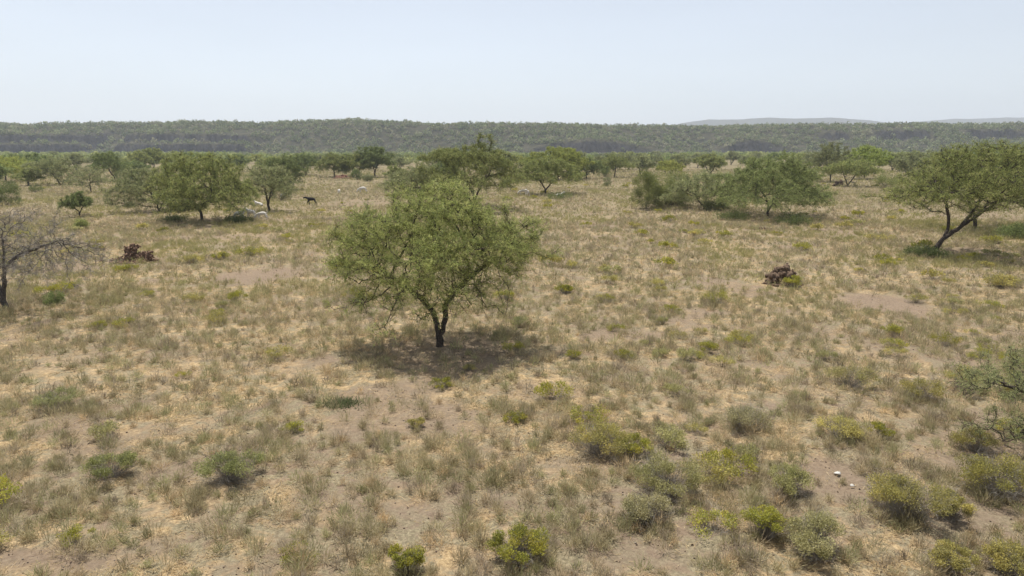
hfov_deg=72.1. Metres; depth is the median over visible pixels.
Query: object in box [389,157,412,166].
acacia tree
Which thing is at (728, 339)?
shrub
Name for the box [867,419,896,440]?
shrub
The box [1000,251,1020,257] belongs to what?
shrub
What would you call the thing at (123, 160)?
acacia tree
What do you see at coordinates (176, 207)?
bush
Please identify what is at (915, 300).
shrub
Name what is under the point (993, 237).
shrub
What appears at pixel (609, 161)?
acacia tree
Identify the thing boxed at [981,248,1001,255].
shrub
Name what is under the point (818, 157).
acacia tree
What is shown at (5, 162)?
acacia tree
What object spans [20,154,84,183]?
acacia tree
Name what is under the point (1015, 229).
bush
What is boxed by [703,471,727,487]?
shrub
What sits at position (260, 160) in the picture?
acacia tree
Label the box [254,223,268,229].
shrub
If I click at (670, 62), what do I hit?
sky
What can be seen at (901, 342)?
shrub
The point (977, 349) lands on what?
shrub
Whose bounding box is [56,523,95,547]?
shrub
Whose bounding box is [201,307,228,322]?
shrub
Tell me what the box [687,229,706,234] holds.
shrub
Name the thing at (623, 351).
shrub
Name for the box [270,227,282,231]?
shrub
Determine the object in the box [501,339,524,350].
shrub
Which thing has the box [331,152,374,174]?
acacia tree
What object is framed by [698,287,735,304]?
shrub
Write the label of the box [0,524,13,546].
shrub
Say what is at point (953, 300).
shrub
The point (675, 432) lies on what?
shrub
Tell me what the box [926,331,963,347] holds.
shrub
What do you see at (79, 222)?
bush
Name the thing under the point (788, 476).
shrub
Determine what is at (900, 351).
shrub
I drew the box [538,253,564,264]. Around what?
shrub
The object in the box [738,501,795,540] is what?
shrub
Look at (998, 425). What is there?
shrub
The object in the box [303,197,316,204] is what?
goat
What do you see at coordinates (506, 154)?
acacia tree
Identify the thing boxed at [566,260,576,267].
shrub
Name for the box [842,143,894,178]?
acacia tree
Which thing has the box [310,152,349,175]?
acacia tree
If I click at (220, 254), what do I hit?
shrub
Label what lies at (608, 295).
shrub
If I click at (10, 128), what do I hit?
hillside woodland
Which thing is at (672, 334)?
shrub
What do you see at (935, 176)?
acacia tree
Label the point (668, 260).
shrub
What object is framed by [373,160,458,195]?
acacia tree
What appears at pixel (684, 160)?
acacia tree
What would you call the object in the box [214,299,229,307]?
shrub
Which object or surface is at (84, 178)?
acacia tree
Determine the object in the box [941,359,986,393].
shrub
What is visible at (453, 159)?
acacia tree
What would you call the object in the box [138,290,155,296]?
shrub
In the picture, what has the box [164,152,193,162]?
acacia tree
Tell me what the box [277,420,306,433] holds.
shrub
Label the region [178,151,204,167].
acacia tree
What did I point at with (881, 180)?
bush
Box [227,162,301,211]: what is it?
acacia tree
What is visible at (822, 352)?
shrub
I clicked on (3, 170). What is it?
acacia tree
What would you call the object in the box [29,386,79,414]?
shrub
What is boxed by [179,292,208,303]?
shrub
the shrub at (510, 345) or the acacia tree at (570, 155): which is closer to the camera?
the shrub at (510, 345)
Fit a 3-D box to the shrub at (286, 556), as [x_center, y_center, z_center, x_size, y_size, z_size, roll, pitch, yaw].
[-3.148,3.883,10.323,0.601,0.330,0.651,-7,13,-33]
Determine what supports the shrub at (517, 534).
on the ground at (412, 518)
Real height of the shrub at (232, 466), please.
0.859 m
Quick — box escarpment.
[0,121,1023,153]
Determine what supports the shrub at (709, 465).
on the ground at (412, 518)
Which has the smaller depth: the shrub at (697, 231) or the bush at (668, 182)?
the shrub at (697, 231)
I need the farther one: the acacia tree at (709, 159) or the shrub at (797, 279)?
the acacia tree at (709, 159)
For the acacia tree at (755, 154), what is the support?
on the ground at (412, 518)
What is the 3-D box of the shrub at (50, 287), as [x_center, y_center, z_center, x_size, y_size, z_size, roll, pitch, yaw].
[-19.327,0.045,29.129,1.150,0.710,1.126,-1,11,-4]
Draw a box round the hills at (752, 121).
[677,118,886,125]
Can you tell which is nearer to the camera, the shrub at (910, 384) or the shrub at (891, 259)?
the shrub at (910, 384)
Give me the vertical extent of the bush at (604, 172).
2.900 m
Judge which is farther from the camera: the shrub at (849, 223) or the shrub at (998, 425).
the shrub at (849, 223)
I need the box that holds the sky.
[0,0,1023,125]
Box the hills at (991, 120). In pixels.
[920,117,1023,123]
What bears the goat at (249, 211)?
on the ground at (412, 518)
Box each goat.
[244,207,255,215]
[254,212,267,218]
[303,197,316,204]
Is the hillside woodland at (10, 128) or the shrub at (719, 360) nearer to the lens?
the shrub at (719, 360)
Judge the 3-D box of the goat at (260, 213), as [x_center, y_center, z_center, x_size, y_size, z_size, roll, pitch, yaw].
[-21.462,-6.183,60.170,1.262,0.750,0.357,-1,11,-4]
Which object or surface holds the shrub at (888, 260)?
on the ground at (412, 518)
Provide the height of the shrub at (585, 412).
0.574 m
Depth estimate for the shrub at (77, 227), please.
51.67 m
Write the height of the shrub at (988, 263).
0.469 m
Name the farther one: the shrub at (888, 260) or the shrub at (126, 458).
the shrub at (888, 260)
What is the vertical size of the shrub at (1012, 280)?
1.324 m
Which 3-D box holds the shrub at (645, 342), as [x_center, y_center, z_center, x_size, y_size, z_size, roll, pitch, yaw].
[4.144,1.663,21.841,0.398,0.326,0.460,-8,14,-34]
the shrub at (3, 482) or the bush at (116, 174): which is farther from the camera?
the bush at (116, 174)
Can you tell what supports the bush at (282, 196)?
on the ground at (412, 518)
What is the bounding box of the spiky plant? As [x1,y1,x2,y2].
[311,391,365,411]
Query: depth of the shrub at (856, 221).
55.20 m
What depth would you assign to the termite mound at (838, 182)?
113.26 m
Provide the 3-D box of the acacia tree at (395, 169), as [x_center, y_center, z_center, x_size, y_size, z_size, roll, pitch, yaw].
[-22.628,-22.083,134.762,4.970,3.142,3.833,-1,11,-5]
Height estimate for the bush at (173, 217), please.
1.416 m
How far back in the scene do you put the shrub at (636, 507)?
11.27 m
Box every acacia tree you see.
[0,155,40,179]
[0,164,15,178]
[2,153,23,157]
[9,167,45,185]
[17,152,55,169]
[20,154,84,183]
[40,151,65,156]
[55,152,94,170]
[55,190,94,215]
[64,163,117,192]
[86,150,130,179]
[96,166,194,211]
[115,157,131,168]
[123,159,150,173]
[127,147,172,167]
[129,151,154,166]
[144,149,263,221]
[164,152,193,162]
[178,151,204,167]
[222,153,250,165]
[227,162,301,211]
[237,154,252,166]
[250,154,262,161]
[253,157,266,166]
[262,155,284,165]
[263,154,309,184]
[291,152,319,175]
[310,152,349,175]
[313,173,570,346]
[315,154,324,165]
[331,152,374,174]
[355,145,396,175]
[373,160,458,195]
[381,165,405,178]
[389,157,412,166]
[408,132,532,207]
[422,147,467,165]
[430,160,456,172]
[487,148,519,169]
[508,155,585,192]
[512,155,525,167]
[519,146,594,179]
[578,156,608,177]
[595,155,605,160]
[598,153,635,176]
[605,151,628,164]
[619,151,638,167]
[628,153,657,174]
[650,154,663,164]
[652,151,663,156]
[655,159,685,173]
[657,168,760,210]
[658,154,691,168]
[679,152,690,157]
[687,152,705,167]
[692,151,727,172]
[704,149,838,216]
[725,150,741,163]
[738,155,753,165]
[748,152,763,156]
[763,152,782,160]
[794,152,826,167]
[796,152,805,158]
[800,141,861,181]
[813,158,886,185]
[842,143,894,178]
[860,136,1023,249]
[884,152,900,169]
[889,150,908,171]
[891,150,931,177]
[906,143,1022,228]
[923,148,942,168]
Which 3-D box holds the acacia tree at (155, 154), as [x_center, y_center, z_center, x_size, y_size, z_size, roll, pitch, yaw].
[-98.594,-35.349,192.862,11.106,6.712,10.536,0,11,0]
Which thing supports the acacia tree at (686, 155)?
on the ground at (412, 518)
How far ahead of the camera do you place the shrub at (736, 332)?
22.27 m
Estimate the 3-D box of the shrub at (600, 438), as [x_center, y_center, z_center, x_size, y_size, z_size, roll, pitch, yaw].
[1.737,2.945,13.748,1.490,0.914,1.458,-5,12,-24]
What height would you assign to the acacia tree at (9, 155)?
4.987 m
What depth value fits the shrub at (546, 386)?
16.95 m
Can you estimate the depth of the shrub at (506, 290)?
28.62 m
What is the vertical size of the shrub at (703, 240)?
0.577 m
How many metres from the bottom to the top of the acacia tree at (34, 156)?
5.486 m
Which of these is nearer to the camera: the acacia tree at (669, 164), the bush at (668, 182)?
the bush at (668, 182)
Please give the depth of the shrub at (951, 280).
31.64 m
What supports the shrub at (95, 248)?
on the ground at (412, 518)
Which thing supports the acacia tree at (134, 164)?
on the ground at (412, 518)
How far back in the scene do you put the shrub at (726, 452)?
12.96 m
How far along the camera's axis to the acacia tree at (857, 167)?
111.80 m
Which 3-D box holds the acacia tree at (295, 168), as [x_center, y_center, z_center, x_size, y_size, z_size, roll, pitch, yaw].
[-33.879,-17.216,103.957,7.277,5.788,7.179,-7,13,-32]
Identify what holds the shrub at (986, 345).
on the ground at (412, 518)
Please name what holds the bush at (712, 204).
on the ground at (412, 518)
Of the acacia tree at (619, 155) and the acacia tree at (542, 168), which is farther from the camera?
the acacia tree at (619, 155)
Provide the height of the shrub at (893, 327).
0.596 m
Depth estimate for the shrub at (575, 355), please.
20.18 m
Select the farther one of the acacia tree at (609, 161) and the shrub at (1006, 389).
the acacia tree at (609, 161)
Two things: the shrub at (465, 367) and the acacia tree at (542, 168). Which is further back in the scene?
the acacia tree at (542, 168)
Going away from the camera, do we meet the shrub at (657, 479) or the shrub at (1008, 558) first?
the shrub at (1008, 558)
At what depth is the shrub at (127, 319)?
23.98 m
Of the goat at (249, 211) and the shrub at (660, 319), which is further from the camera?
the goat at (249, 211)
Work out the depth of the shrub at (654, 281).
31.07 m
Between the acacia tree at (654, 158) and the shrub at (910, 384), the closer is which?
the shrub at (910, 384)
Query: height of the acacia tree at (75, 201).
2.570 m
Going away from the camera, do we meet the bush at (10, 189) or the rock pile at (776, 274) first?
the rock pile at (776, 274)
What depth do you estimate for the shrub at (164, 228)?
51.12 m
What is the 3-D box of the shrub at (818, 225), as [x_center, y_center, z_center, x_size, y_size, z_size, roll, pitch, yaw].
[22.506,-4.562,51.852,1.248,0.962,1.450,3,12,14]
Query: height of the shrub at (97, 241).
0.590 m
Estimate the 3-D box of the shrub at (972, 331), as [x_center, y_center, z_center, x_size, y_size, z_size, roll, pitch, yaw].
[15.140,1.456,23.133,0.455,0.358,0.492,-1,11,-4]
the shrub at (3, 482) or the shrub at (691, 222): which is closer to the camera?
the shrub at (3, 482)
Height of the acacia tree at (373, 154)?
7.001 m
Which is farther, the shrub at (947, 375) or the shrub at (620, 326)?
the shrub at (620, 326)
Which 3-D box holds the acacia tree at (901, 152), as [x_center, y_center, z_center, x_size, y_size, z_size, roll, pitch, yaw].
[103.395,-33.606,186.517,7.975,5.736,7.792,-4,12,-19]
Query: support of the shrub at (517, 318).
on the ground at (412, 518)
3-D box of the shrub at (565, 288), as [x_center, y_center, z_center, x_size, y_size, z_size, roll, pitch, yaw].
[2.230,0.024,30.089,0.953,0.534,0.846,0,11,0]
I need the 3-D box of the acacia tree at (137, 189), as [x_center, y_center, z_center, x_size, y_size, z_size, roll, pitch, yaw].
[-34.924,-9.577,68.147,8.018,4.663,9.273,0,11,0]
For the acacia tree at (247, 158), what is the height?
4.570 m
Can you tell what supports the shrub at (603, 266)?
on the ground at (412, 518)
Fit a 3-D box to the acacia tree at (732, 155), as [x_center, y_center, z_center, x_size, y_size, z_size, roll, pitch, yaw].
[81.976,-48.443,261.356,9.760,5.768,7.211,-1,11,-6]
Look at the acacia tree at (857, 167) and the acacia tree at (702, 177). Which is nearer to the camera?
the acacia tree at (702, 177)
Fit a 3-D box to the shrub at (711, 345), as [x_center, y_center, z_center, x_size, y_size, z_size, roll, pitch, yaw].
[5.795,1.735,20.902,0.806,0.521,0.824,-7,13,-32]
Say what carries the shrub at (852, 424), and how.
on the ground at (412, 518)
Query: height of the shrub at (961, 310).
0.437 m
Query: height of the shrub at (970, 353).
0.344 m
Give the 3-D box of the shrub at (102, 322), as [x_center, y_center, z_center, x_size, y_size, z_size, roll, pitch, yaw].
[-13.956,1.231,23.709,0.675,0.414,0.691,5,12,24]
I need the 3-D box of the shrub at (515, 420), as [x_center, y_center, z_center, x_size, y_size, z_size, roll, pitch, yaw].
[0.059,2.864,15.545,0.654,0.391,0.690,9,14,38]
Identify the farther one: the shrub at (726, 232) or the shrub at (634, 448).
the shrub at (726, 232)
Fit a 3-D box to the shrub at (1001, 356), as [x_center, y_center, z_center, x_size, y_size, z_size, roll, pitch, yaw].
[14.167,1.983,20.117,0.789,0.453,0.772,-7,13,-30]
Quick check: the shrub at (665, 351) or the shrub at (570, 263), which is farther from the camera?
the shrub at (570, 263)
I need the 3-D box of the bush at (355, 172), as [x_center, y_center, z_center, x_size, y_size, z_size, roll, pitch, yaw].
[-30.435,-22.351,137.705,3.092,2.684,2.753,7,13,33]
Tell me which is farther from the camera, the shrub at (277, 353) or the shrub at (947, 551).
the shrub at (277, 353)
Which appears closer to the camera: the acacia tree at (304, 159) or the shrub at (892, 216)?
the shrub at (892, 216)
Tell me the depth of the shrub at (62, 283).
29.61 m
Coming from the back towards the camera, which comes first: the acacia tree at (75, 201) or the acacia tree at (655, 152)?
the acacia tree at (655, 152)
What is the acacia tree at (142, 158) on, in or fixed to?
on the ground at (412, 518)
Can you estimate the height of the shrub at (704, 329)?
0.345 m
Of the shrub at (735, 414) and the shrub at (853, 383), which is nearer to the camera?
the shrub at (735, 414)
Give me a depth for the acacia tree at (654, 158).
224.55 m
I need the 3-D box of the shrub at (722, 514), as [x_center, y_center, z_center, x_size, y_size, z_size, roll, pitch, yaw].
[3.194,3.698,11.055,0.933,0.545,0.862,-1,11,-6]
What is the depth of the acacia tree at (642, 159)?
159.87 m
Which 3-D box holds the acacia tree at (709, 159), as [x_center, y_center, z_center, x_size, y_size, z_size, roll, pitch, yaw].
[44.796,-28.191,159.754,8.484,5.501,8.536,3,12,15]
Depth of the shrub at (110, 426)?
14.54 m
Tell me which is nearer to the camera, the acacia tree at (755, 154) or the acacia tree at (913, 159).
the acacia tree at (913, 159)
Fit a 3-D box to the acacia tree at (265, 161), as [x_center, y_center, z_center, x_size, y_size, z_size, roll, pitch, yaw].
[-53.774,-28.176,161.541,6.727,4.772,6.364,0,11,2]
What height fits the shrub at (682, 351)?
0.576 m
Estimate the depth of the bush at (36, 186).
100.09 m
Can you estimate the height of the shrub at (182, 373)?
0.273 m
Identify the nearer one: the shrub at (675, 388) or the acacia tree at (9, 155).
the shrub at (675, 388)
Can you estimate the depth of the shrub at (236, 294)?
27.85 m
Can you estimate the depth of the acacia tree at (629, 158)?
200.93 m
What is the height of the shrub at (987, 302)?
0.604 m
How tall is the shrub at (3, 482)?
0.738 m
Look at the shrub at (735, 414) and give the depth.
14.91 m
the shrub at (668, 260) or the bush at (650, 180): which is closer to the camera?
the shrub at (668, 260)
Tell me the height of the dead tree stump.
1.341 m
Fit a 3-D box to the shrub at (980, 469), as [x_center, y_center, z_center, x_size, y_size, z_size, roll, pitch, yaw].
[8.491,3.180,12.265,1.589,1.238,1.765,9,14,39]
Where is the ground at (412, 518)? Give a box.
[0,156,1023,575]
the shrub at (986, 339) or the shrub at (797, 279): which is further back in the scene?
the shrub at (797, 279)
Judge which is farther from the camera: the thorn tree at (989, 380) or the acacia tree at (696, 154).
the acacia tree at (696, 154)
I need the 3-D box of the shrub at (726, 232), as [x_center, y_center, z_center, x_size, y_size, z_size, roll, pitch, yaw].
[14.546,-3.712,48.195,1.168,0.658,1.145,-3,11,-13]
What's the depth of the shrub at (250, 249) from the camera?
40.48 m
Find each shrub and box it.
[0,472,23,506]
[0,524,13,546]
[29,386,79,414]
[32,282,60,295]
[52,279,76,291]
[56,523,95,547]
[66,226,83,230]
[77,444,141,483]
[84,238,104,244]
[86,244,105,250]
[86,417,122,441]
[88,320,106,329]
[108,316,135,327]
[112,262,140,271]
[135,222,147,228]
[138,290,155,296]
[156,226,171,232]
[174,370,191,377]
[175,251,206,264]
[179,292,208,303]
[191,442,267,484]
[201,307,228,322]
[210,251,230,259]
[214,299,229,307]
[227,290,248,301]
[231,243,267,257]
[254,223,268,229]
[263,344,296,359]
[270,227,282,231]
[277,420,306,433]
[278,540,320,563]
[341,282,372,304]
[387,542,426,575]
[405,416,425,428]
[429,373,454,388]
[462,364,476,370]
[484,518,550,568]
[493,289,515,299]
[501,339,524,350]
[501,407,527,424]
[509,315,530,326]
[533,378,574,401]
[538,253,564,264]
[553,284,573,293]
[558,415,636,463]
[565,348,582,359]
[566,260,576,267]
[568,403,611,424]
[597,262,611,271]
[597,293,615,302]
[598,274,620,283]
[599,263,622,274]
[606,323,626,332]
[613,429,653,457]
[614,348,633,357]
[617,486,676,527]
[626,221,643,227]
[628,447,707,502]
[635,227,647,235]
[639,339,652,344]
[651,277,664,286]
[651,424,690,450]
[652,346,670,356]
[653,254,678,266]
[654,285,667,291]
[655,315,667,323]
[658,239,677,246]
[660,421,676,431]
[662,214,677,221]
[662,304,681,312]
[662,382,690,395]
[667,330,686,338]
[675,345,697,361]
[685,422,709,434]
[686,503,739,538]
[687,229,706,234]
[689,220,699,225]
[690,450,740,481]
[693,351,706,358]
[695,327,709,333]
[698,238,714,243]
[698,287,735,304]
[698,340,718,352]
[701,446,757,479]
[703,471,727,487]
[706,398,776,432]
[707,354,736,367]
[715,230,732,236]
[725,333,751,343]
[727,328,755,338]
[732,441,762,462]
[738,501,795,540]
[766,461,816,499]
[783,274,802,287]
[784,506,852,564]
[790,241,813,250]
[809,222,825,230]
[812,411,869,442]
[813,347,838,360]
[814,357,882,393]
[835,221,854,228]
[848,218,864,225]
[851,210,864,216]
[859,458,966,527]
[864,231,896,240]
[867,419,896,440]
[874,253,891,258]
[877,337,908,348]
[880,257,898,266]
[881,322,904,336]
[883,346,907,357]
[885,215,895,218]
[886,257,902,261]
[898,376,948,399]
[903,291,929,304]
[911,239,933,249]
[921,268,945,279]
[922,539,981,575]
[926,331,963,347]
[929,487,978,522]
[936,224,955,230]
[939,276,956,284]
[940,296,964,306]
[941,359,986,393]
[949,422,1001,453]
[951,446,1023,503]
[955,254,970,259]
[955,308,969,315]
[964,329,980,334]
[965,351,986,359]
[973,300,1007,310]
[973,347,995,355]
[975,336,999,344]
[976,342,1000,349]
[977,233,1004,242]
[978,260,996,266]
[979,269,1023,287]
[979,537,1023,575]
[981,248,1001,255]
[992,417,1022,432]
[993,368,1022,397]
[996,349,1015,361]
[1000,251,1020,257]
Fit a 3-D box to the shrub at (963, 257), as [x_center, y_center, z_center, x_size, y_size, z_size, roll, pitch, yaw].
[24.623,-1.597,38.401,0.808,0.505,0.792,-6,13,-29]
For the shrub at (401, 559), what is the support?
on the ground at (412, 518)
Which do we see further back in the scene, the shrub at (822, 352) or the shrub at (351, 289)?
the shrub at (351, 289)
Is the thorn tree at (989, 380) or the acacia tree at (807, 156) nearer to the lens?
the thorn tree at (989, 380)
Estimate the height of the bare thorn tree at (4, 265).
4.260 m
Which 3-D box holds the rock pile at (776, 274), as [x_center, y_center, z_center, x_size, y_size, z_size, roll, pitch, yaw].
[12.342,-0.423,31.860,1.844,1.451,1.662,-6,13,-28]
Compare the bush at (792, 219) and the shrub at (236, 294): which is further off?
the bush at (792, 219)
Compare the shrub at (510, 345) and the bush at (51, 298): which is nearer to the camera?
the shrub at (510, 345)
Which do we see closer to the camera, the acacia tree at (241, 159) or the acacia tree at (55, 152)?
the acacia tree at (241, 159)
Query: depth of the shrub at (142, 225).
53.13 m
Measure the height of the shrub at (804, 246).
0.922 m
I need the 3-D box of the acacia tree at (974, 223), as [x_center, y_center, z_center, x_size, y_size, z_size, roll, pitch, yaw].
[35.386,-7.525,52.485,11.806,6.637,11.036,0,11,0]
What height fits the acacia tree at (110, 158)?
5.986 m
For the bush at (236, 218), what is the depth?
57.80 m
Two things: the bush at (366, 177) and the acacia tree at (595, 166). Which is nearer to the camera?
the bush at (366, 177)
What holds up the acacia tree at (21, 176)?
on the ground at (412, 518)
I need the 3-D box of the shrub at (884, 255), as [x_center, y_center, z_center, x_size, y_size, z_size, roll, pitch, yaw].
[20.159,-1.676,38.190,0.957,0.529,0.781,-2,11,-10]
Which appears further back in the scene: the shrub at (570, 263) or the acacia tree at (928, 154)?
the acacia tree at (928, 154)
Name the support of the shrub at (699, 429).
on the ground at (412, 518)
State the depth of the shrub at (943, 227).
51.71 m
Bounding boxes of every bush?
[0,180,23,205]
[28,184,43,191]
[40,291,65,304]
[72,218,89,227]
[114,166,136,179]
[156,213,189,222]
[163,199,187,211]
[223,212,255,222]
[268,180,293,199]
[348,167,363,179]
[361,173,373,180]
[545,189,574,198]
[597,166,611,175]
[629,170,670,208]
[640,169,698,207]
[703,198,732,210]
[713,207,752,220]
[773,211,820,225]
[871,170,904,187]
[903,242,953,258]
[991,221,1023,239]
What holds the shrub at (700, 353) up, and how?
on the ground at (412, 518)
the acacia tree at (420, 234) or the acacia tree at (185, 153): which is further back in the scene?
the acacia tree at (185, 153)
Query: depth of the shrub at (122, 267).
34.70 m
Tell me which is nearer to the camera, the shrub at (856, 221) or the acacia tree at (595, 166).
the shrub at (856, 221)
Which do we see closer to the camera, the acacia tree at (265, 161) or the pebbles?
the pebbles
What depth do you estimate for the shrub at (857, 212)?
61.94 m
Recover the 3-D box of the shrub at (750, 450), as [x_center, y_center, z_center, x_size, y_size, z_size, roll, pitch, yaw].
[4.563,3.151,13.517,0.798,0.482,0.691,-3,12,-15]
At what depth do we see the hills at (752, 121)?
3083.70 m
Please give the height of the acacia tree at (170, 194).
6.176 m
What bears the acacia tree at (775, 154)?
on the ground at (412, 518)
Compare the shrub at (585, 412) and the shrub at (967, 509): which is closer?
the shrub at (967, 509)
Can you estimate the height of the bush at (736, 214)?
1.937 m
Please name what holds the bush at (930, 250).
on the ground at (412, 518)
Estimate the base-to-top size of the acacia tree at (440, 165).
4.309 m
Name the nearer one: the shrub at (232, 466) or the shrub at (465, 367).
the shrub at (232, 466)
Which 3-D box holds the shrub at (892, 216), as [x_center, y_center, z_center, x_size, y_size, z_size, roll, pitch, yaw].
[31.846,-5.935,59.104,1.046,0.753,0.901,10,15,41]
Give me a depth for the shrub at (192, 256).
37.36 m
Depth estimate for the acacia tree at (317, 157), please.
224.94 m
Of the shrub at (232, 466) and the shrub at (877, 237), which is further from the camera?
the shrub at (877, 237)
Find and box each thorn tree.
[0,201,124,308]
[941,340,1023,448]
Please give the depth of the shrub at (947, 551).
10.12 m
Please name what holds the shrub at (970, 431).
on the ground at (412, 518)
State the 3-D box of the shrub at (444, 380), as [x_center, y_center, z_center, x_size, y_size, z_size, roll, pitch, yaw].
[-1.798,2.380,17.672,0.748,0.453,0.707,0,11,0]
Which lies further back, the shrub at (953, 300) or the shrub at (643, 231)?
the shrub at (643, 231)
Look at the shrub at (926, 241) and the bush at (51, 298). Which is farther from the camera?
the shrub at (926, 241)
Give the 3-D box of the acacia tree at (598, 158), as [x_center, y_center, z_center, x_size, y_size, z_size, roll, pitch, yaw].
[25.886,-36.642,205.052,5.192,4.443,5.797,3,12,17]
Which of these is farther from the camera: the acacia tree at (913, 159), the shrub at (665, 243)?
the acacia tree at (913, 159)
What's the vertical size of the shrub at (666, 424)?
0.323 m
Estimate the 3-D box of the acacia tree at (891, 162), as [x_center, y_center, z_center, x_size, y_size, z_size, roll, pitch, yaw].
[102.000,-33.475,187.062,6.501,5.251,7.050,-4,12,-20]
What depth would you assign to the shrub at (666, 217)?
57.04 m
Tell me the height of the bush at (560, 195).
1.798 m
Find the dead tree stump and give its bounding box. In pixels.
[100,243,157,265]
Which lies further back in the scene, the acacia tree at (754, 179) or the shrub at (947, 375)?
the acacia tree at (754, 179)
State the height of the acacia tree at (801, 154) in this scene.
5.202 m
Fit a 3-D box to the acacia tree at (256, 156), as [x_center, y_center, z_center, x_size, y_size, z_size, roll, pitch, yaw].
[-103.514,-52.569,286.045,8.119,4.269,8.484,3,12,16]
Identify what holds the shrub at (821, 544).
on the ground at (412, 518)
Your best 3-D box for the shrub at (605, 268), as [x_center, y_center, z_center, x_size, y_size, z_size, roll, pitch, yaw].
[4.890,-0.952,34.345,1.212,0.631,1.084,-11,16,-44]
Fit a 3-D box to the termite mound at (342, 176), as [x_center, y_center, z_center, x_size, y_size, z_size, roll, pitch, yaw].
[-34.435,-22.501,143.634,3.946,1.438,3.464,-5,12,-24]
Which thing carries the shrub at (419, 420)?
on the ground at (412, 518)
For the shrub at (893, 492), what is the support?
on the ground at (412, 518)
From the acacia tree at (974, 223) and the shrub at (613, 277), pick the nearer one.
the shrub at (613, 277)
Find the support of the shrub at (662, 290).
on the ground at (412, 518)
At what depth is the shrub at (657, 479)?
12.07 m
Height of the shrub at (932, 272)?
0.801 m
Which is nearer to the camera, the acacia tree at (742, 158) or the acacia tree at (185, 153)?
the acacia tree at (742, 158)
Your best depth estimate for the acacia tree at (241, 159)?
185.43 m
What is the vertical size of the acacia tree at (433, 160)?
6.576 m
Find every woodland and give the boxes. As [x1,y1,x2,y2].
[0,117,1023,155]
[0,150,995,162]
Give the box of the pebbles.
[0,237,1023,575]
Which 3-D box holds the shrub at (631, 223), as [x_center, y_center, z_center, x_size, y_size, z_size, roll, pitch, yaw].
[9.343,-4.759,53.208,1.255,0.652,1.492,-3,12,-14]
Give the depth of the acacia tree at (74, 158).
186.24 m
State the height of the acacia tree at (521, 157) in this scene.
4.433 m
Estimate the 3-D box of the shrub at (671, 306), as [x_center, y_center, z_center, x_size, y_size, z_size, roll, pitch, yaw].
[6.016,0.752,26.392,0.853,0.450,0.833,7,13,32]
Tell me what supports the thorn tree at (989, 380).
on the ground at (412, 518)

